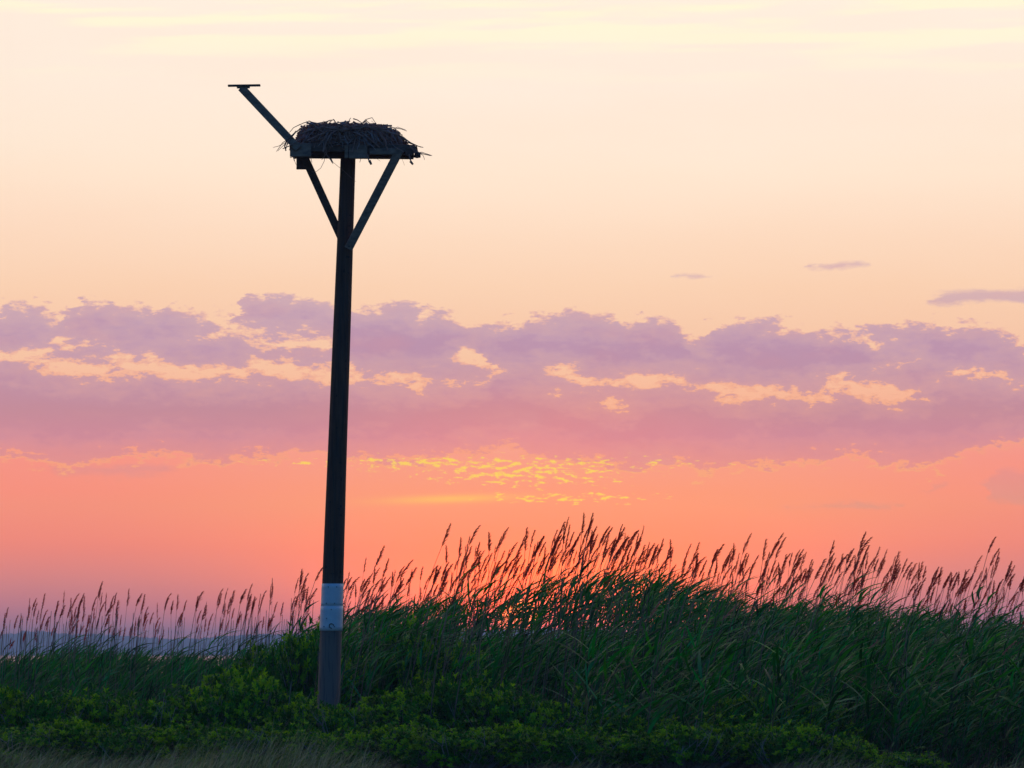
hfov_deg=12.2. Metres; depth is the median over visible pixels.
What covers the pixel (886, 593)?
common reed
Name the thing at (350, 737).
leafy shrub
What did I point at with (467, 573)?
common reed
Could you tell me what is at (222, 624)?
common reed
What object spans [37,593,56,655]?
common reed
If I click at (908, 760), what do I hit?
leafy shrub
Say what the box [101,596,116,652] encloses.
common reed
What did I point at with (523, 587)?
common reed
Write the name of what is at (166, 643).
common reed
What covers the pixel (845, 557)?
common reed
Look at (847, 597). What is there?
common reed
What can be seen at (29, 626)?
common reed
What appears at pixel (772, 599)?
common reed
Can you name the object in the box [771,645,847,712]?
common reed
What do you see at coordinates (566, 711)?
leafy shrub
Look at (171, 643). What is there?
common reed
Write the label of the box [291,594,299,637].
common reed
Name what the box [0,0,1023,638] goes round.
sky
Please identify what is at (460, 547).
common reed
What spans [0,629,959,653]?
woodland
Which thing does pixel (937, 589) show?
common reed
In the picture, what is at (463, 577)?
common reed
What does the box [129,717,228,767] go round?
leafy shrub
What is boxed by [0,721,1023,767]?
meadow grass
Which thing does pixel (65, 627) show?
common reed
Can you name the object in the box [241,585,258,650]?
common reed
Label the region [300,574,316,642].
common reed
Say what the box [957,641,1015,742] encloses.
common reed
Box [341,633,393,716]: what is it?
leafy shrub
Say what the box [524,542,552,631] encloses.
common reed
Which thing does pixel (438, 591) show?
common reed
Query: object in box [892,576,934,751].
common reed
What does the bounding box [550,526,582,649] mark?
common reed
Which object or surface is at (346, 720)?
leafy shrub
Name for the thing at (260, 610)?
common reed
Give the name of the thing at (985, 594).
common reed
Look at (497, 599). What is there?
common reed
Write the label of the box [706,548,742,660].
common reed
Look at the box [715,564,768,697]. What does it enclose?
common reed
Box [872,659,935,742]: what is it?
common reed
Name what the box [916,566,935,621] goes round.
common reed
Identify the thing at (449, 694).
leafy shrub
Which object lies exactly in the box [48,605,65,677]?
common reed
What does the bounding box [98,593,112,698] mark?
common reed
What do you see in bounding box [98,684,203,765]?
leafy shrub
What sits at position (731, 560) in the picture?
common reed
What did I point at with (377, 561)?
common reed
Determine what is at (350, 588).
common reed
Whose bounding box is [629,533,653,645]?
common reed
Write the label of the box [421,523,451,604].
common reed
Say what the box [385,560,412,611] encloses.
common reed
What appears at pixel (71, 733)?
leafy shrub
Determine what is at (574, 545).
common reed
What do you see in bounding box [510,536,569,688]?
common reed
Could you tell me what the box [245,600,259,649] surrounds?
common reed
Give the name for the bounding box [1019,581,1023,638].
common reed
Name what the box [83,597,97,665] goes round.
common reed
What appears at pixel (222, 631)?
common reed
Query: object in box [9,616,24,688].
common reed
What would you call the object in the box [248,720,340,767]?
leafy shrub
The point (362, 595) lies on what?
common reed
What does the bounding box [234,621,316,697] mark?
leafy shrub
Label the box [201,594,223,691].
common reed
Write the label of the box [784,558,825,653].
common reed
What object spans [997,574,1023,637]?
common reed
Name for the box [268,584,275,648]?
common reed
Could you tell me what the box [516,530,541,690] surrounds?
common reed
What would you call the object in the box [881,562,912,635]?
common reed
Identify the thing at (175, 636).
common reed
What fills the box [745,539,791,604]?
common reed
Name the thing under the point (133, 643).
common reed
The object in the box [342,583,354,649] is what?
common reed
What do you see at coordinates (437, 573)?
common reed
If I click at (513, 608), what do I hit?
common reed
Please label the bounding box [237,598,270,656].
common reed
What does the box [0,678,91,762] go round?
leafy shrub
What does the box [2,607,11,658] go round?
common reed
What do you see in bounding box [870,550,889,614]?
common reed
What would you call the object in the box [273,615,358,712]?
leafy shrub
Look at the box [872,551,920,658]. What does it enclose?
common reed
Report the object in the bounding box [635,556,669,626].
common reed
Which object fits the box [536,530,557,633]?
common reed
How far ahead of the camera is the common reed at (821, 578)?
68.85 m
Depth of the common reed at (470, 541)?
70.04 m
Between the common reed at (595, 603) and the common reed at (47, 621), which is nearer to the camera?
the common reed at (595, 603)
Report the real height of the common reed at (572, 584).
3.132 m
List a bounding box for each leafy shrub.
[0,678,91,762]
[0,684,33,733]
[0,718,78,767]
[15,714,111,767]
[60,683,142,767]
[71,718,177,767]
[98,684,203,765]
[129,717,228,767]
[146,680,250,740]
[173,716,297,767]
[186,662,267,720]
[191,666,314,765]
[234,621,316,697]
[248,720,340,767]
[260,690,336,735]
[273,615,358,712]
[287,727,397,767]
[301,693,380,765]
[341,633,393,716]
[345,684,457,766]
[354,715,444,767]
[360,612,454,706]
[397,656,503,764]
[399,718,516,767]
[439,638,505,691]
[444,678,564,766]
[448,719,555,767]
[505,719,625,767]
[513,686,609,766]
[559,727,682,767]
[566,703,653,767]
[620,711,748,767]
[643,714,715,743]
[696,712,778,767]
[700,682,801,765]
[734,719,850,767]
[776,695,863,753]
[821,731,888,767]
[866,746,949,767]
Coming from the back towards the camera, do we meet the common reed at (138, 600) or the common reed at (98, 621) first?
the common reed at (138, 600)
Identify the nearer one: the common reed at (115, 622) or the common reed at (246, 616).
the common reed at (115, 622)
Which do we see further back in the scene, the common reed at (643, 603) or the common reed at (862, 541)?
the common reed at (862, 541)
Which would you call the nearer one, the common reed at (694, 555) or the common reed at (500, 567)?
the common reed at (694, 555)
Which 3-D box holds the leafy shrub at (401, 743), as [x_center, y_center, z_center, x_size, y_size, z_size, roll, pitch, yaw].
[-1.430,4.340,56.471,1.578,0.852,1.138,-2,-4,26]
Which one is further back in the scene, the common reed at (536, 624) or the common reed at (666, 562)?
the common reed at (666, 562)
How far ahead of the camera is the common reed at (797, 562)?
71.50 m
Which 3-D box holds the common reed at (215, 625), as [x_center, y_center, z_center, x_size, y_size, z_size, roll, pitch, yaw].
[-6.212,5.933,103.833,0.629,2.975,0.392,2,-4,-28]
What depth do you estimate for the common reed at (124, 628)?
99.09 m
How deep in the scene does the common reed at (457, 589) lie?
74.13 m
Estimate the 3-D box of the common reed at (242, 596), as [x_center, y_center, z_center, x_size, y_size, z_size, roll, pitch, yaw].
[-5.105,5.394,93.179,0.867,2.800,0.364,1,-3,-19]
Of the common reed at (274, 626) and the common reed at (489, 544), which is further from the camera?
the common reed at (274, 626)
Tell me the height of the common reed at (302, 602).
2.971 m
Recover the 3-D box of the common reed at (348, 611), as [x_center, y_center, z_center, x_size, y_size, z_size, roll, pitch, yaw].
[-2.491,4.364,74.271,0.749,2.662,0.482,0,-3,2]
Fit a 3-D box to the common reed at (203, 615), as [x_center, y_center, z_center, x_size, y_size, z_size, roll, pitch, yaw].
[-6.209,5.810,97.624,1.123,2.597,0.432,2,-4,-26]
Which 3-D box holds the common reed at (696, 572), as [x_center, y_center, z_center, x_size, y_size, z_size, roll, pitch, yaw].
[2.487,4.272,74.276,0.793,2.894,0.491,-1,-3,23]
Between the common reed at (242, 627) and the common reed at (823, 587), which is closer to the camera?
the common reed at (823, 587)
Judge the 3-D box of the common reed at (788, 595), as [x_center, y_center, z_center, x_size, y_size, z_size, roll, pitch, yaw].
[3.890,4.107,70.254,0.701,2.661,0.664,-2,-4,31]
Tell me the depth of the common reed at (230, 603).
105.34 m
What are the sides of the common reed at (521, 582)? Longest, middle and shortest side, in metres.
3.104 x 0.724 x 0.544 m
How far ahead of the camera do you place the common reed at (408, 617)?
68.12 m
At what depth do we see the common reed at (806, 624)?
70.14 m
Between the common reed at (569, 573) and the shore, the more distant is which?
the shore
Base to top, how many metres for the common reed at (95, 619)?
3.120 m
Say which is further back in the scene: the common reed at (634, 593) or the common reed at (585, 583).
the common reed at (585, 583)
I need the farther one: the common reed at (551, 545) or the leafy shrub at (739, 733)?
the common reed at (551, 545)
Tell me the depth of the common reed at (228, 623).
105.77 m
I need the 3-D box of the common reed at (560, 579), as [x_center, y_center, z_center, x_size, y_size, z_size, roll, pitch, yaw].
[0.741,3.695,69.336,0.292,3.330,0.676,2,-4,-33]
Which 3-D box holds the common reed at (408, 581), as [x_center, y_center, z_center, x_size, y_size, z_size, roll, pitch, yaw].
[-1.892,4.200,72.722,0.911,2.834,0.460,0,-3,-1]
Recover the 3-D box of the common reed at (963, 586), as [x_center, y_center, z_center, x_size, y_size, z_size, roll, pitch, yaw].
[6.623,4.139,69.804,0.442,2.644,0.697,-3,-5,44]
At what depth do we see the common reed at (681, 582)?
70.22 m
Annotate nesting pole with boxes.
[228,84,420,712]
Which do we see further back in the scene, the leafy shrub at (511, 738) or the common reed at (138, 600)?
the common reed at (138, 600)
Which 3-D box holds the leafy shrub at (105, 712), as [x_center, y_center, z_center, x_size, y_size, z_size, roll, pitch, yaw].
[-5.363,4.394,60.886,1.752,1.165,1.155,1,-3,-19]
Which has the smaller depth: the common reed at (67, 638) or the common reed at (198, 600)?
the common reed at (67, 638)
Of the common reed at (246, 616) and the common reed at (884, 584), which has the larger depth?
the common reed at (246, 616)
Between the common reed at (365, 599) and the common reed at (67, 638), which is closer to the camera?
the common reed at (365, 599)
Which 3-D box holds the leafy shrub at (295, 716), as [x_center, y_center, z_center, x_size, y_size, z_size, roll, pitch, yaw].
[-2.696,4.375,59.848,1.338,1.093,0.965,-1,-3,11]
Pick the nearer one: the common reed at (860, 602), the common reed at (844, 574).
the common reed at (860, 602)
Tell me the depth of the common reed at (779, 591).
78.54 m
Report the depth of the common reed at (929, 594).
76.64 m
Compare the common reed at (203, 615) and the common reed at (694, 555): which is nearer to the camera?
the common reed at (694, 555)
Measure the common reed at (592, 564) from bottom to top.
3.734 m
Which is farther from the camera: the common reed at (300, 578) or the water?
the water
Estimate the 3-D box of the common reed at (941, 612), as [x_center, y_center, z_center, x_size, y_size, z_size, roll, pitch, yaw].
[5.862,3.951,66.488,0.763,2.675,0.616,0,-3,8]
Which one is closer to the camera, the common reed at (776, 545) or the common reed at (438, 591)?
the common reed at (776, 545)
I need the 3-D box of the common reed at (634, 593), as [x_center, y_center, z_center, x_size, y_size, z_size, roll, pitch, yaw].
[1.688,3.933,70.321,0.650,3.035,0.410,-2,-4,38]
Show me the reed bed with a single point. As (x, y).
(938, 702)
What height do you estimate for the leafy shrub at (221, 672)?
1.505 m
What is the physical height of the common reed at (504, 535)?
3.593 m
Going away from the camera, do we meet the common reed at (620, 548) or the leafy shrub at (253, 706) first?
the leafy shrub at (253, 706)
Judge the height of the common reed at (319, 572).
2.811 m
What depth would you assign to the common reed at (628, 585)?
74.35 m
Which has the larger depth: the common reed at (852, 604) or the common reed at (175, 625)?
the common reed at (175, 625)
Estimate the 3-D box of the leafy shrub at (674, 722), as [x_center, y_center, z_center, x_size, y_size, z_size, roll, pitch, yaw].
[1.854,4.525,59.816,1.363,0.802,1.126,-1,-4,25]
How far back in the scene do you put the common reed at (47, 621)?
109.03 m
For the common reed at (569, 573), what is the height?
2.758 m
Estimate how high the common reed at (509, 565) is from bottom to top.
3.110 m
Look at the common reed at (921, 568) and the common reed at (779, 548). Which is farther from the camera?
the common reed at (779, 548)
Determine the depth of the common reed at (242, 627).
96.94 m
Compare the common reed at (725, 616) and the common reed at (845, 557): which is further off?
the common reed at (845, 557)
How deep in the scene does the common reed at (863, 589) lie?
69.32 m
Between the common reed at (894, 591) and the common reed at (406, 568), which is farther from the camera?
the common reed at (406, 568)
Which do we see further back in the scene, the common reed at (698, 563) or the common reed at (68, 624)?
the common reed at (68, 624)
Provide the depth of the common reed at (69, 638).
100.75 m
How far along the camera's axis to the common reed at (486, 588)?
70.39 m
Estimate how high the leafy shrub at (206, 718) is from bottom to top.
1.226 m
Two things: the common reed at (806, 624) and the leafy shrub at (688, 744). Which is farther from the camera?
the common reed at (806, 624)
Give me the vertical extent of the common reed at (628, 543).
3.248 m
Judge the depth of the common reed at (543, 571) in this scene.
81.94 m
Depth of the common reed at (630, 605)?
67.58 m
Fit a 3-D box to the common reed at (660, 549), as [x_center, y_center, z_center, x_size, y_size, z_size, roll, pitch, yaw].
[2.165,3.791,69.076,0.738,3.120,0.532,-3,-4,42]
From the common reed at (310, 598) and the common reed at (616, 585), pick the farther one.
the common reed at (310, 598)
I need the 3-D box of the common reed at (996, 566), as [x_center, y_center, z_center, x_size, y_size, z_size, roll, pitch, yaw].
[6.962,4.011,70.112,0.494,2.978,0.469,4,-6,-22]
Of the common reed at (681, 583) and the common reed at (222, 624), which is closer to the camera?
the common reed at (681, 583)
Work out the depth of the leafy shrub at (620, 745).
56.10 m
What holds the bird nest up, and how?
on the nesting pole
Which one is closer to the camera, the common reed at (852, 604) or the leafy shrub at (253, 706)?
the leafy shrub at (253, 706)
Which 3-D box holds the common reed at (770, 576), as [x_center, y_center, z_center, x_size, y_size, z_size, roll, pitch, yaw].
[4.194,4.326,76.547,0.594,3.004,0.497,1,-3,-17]
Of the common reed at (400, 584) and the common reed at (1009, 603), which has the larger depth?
the common reed at (400, 584)
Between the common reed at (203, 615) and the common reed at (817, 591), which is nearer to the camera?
the common reed at (817, 591)
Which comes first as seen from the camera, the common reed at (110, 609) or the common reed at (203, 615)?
the common reed at (110, 609)
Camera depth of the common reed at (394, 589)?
72.25 m
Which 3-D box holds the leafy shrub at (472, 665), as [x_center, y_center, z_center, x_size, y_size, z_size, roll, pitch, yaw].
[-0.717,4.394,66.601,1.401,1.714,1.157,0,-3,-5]
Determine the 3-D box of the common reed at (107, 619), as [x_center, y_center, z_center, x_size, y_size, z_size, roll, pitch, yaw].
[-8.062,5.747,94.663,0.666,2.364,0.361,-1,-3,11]
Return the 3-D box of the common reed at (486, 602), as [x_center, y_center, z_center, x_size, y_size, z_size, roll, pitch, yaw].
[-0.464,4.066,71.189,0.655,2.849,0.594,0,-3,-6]
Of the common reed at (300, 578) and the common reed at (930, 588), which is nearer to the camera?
the common reed at (930, 588)
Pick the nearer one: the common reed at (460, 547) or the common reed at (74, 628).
the common reed at (460, 547)
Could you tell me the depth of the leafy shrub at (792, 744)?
56.06 m
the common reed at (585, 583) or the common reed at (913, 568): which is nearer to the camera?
the common reed at (585, 583)
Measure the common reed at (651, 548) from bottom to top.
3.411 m
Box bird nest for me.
[273,117,431,181]
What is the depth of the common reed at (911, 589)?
73.38 m
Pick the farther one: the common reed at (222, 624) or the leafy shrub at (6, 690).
the common reed at (222, 624)
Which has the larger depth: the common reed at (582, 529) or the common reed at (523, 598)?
the common reed at (582, 529)
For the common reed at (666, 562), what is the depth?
78.71 m
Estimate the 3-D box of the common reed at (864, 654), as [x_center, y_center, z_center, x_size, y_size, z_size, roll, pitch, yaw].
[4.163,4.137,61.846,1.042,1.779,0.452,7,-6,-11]
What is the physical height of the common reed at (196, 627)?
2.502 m
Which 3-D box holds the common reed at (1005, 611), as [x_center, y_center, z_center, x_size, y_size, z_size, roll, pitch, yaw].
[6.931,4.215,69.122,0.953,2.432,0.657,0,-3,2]
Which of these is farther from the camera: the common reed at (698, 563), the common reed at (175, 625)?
the common reed at (175, 625)
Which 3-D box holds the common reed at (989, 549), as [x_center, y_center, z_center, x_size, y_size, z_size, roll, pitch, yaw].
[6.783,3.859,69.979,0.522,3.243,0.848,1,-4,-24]
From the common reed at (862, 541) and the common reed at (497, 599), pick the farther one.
the common reed at (497, 599)
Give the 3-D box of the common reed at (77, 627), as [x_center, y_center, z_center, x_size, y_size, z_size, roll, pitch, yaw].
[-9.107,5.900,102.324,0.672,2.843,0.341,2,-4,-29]
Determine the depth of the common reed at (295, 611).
111.31 m
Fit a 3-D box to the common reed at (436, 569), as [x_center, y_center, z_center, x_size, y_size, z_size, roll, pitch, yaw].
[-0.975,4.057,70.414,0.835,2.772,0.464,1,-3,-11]
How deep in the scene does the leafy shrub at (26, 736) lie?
56.16 m
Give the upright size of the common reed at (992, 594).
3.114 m
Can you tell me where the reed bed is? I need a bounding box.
[0,527,1023,767]
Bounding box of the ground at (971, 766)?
[119,747,1023,767]
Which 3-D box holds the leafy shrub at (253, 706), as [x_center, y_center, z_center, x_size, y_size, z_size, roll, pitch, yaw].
[-3.331,4.284,60.803,1.599,1.402,1.321,0,-3,6]
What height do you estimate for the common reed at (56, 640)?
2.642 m
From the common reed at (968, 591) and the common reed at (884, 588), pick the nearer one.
the common reed at (884, 588)
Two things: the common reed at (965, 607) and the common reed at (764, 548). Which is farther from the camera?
the common reed at (764, 548)
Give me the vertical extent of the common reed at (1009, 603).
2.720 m
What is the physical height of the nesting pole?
9.071 m
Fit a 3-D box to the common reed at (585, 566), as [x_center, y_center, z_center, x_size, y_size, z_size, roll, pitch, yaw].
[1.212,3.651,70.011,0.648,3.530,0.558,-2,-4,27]
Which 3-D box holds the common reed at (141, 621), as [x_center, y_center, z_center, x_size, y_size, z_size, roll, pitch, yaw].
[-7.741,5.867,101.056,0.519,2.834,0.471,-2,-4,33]
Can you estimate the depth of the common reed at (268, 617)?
103.95 m
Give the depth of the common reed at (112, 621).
107.56 m
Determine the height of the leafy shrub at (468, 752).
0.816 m
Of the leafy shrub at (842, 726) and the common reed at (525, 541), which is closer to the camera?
the leafy shrub at (842, 726)
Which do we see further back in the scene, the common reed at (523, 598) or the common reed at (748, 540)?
the common reed at (748, 540)
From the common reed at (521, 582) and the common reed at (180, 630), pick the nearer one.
the common reed at (521, 582)
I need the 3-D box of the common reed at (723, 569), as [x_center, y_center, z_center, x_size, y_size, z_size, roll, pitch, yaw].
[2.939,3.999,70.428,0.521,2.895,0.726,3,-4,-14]
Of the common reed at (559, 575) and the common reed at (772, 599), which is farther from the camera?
the common reed at (559, 575)
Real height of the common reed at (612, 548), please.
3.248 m
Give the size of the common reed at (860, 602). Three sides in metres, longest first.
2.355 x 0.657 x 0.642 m
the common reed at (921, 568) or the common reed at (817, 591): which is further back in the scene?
the common reed at (817, 591)
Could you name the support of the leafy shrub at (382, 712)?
on the ground at (971, 766)
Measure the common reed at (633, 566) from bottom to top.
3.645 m
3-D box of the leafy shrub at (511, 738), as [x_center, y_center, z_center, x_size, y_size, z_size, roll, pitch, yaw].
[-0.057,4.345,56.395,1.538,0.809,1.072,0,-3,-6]
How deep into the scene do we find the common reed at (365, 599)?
77.21 m
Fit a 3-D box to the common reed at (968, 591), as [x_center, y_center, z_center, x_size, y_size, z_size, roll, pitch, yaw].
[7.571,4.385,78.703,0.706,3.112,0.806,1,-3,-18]
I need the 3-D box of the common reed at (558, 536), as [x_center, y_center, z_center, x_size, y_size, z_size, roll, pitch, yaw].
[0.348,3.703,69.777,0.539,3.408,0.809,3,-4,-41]
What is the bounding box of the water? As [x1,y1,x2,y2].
[0,655,233,664]
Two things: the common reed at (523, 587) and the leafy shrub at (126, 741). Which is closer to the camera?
the leafy shrub at (126, 741)
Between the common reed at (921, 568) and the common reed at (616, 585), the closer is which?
the common reed at (616, 585)
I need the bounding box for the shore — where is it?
[4,653,238,654]
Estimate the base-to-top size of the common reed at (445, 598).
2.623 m
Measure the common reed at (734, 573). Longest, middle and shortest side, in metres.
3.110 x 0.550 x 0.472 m
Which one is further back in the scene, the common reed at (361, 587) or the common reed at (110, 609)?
the common reed at (110, 609)
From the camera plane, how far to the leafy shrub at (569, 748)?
55.80 m
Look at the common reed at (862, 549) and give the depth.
79.70 m
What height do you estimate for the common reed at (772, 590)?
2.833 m
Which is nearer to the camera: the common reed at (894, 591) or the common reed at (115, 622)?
the common reed at (894, 591)
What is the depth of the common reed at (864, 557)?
76.75 m
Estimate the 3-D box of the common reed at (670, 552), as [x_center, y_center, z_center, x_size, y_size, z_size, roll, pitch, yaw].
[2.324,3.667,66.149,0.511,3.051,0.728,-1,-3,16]
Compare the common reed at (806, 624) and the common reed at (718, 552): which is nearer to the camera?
the common reed at (806, 624)
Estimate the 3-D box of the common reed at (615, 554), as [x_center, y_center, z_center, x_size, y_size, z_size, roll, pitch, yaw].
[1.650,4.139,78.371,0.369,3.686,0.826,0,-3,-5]
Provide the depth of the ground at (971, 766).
65.22 m
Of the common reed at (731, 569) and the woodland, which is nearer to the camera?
the common reed at (731, 569)
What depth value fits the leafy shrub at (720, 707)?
60.02 m
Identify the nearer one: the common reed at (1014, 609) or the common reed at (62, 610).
the common reed at (1014, 609)
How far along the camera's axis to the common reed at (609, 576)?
71.69 m
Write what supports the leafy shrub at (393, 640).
on the ground at (971, 766)
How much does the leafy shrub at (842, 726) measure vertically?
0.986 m
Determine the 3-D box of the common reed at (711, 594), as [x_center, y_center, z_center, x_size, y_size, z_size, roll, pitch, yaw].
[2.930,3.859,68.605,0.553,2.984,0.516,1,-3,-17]
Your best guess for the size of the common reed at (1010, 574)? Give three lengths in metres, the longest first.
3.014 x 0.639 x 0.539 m
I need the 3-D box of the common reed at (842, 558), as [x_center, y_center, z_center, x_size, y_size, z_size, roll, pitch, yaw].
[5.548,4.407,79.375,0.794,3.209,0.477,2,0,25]
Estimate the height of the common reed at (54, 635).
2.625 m
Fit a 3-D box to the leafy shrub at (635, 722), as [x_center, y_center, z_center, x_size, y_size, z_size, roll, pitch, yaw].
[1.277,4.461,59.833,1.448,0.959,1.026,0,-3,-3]
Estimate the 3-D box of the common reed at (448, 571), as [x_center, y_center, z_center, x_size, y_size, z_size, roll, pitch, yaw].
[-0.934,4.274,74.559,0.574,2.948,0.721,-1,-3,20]
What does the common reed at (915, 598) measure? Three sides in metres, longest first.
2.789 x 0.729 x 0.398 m
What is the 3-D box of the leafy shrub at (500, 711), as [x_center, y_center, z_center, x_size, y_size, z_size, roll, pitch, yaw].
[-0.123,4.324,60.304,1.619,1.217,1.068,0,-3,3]
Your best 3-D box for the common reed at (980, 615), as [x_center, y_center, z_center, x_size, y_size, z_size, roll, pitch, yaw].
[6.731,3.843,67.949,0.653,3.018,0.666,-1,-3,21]
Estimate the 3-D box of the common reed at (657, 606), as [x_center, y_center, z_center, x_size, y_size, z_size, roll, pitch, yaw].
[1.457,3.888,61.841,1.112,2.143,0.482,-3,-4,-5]
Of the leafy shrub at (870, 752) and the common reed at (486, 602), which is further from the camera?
the common reed at (486, 602)
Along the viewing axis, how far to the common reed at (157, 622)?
95.21 m
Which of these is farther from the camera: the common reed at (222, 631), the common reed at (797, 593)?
the common reed at (222, 631)
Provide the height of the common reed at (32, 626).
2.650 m
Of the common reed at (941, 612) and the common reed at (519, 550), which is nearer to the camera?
the common reed at (941, 612)
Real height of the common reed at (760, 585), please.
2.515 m
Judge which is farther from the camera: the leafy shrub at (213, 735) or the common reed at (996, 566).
the common reed at (996, 566)
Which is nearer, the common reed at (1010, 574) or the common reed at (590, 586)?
the common reed at (590, 586)
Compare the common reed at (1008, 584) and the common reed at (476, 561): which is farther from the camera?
the common reed at (476, 561)
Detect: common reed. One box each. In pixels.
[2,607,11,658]
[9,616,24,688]
[22,598,42,657]
[30,602,39,657]
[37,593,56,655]
[39,616,50,655]
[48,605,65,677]
[51,603,61,659]
[54,604,78,668]
[59,606,71,668]
[62,594,90,656]
[62,615,72,692]
[65,620,84,668]
[68,598,84,646]
[69,598,84,675]
[74,593,91,667]
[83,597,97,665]
[86,604,124,692]
[91,614,114,690]
[92,581,102,668]
[92,600,131,677]
[95,592,104,658]
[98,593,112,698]
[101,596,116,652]
[111,593,122,649]
[118,622,143,686]
[120,589,144,678]
[127,593,151,650]
[138,595,154,692]
[153,617,181,687]
[157,593,183,694]
[170,601,192,684]
[173,595,194,656]
[174,612,195,669]
[177,600,188,652]
[182,605,225,685]
[185,591,215,699]
[193,610,203,655]
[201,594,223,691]
[204,597,231,660]
[213,589,242,657]
[220,589,232,656]
[220,603,239,661]
[222,590,242,662]
[230,589,258,667]
[236,594,251,658]
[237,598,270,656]
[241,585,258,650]
[241,607,264,662]
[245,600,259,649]
[251,587,279,647]
[258,590,284,648]
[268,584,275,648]
[280,570,314,636]
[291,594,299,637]
[293,573,303,632]
[295,567,322,644]
[297,589,306,636]
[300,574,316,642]
[300,588,316,634]
[317,577,360,643]
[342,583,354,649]
[343,582,360,634]
[347,546,383,627]
[347,580,370,641]
[349,579,370,664]
[357,559,373,630]
[371,567,417,635]
[384,567,409,636]
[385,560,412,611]
[395,576,424,623]
[406,570,419,635]
[415,566,459,641]
[419,566,469,639]
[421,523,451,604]
[425,577,457,638]
[427,562,455,640]
[433,569,471,649]
[435,525,485,660]
[438,564,468,614]
[444,558,466,640]
[448,550,481,653]
[449,537,484,634]
[453,537,485,644]
[469,527,513,645]
[472,536,514,640]
[473,556,516,638]
[474,532,520,673]
[474,560,506,633]
[480,562,496,667]
[486,549,514,658]
[488,536,544,667]
[491,536,525,634]
[505,562,536,630]
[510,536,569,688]
[510,559,532,631]
[513,561,580,699]
[516,527,567,649]
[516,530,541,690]
[517,540,559,647]
[519,522,565,657]
[520,556,555,696]
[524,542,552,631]
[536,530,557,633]
[540,517,573,639]
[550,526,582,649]
[550,531,585,686]
[551,525,571,677]
[559,542,583,668]
[569,512,607,657]
[569,569,612,635]
[571,513,607,665]
[572,519,617,641]
[574,537,629,653]
[579,534,616,701]
[580,526,609,605]
[581,527,636,652]
[586,539,633,642]
[595,545,629,671]
[604,531,640,683]
[607,524,622,618]
[608,543,654,647]
[611,525,645,636]
[618,538,641,635]
[618,600,661,714]
[621,549,646,639]
[625,562,647,642]
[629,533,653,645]
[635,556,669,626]
[637,542,670,666]
[639,539,674,654]
[656,548,683,605]
[657,557,709,674]
[658,541,693,646]
[661,604,737,723]
[662,567,691,630]
[665,543,699,641]
[673,544,693,648]
[687,544,727,640]
[690,566,699,586]
[697,549,735,673]
[704,558,728,636]
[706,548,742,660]
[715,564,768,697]
[719,553,747,651]
[726,549,742,613]
[729,543,756,589]
[730,534,757,600]
[730,586,781,697]
[740,533,783,659]
[743,583,783,656]
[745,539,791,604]
[748,543,779,623]
[762,537,791,604]
[765,557,808,641]
[765,561,775,604]
[767,569,783,616]
[768,573,801,645]
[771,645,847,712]
[778,562,786,606]
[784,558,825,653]
[784,570,808,656]
[799,559,812,644]
[805,540,843,690]
[805,573,827,632]
[812,569,846,637]
[820,554,847,614]
[825,537,879,624]
[828,554,854,612]
[832,579,859,635]
[833,640,877,719]
[834,547,879,657]
[835,548,854,612]
[846,531,885,632]
[847,576,869,661]
[848,595,876,640]
[859,545,900,612]
[863,578,892,632]
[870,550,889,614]
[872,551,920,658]
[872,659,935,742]
[877,555,898,651]
[879,566,901,611]
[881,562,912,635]
[886,559,914,619]
[890,572,941,666]
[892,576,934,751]
[892,583,916,632]
[901,563,916,616]
[902,561,949,620]
[906,562,931,652]
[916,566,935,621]
[921,570,952,643]
[927,572,959,678]
[933,567,970,657]
[944,579,970,639]
[946,577,970,751]
[952,555,984,631]
[957,599,975,650]
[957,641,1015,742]
[966,581,991,650]
[967,548,999,644]
[970,537,996,627]
[976,565,1014,628]
[981,558,1001,632]
[983,553,1008,623]
[987,579,1023,657]
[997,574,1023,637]
[997,592,1017,639]
[1001,584,1023,636]
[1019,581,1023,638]
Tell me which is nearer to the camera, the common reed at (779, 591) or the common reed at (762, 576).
the common reed at (762, 576)
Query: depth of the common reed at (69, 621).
112.59 m
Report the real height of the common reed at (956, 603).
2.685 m

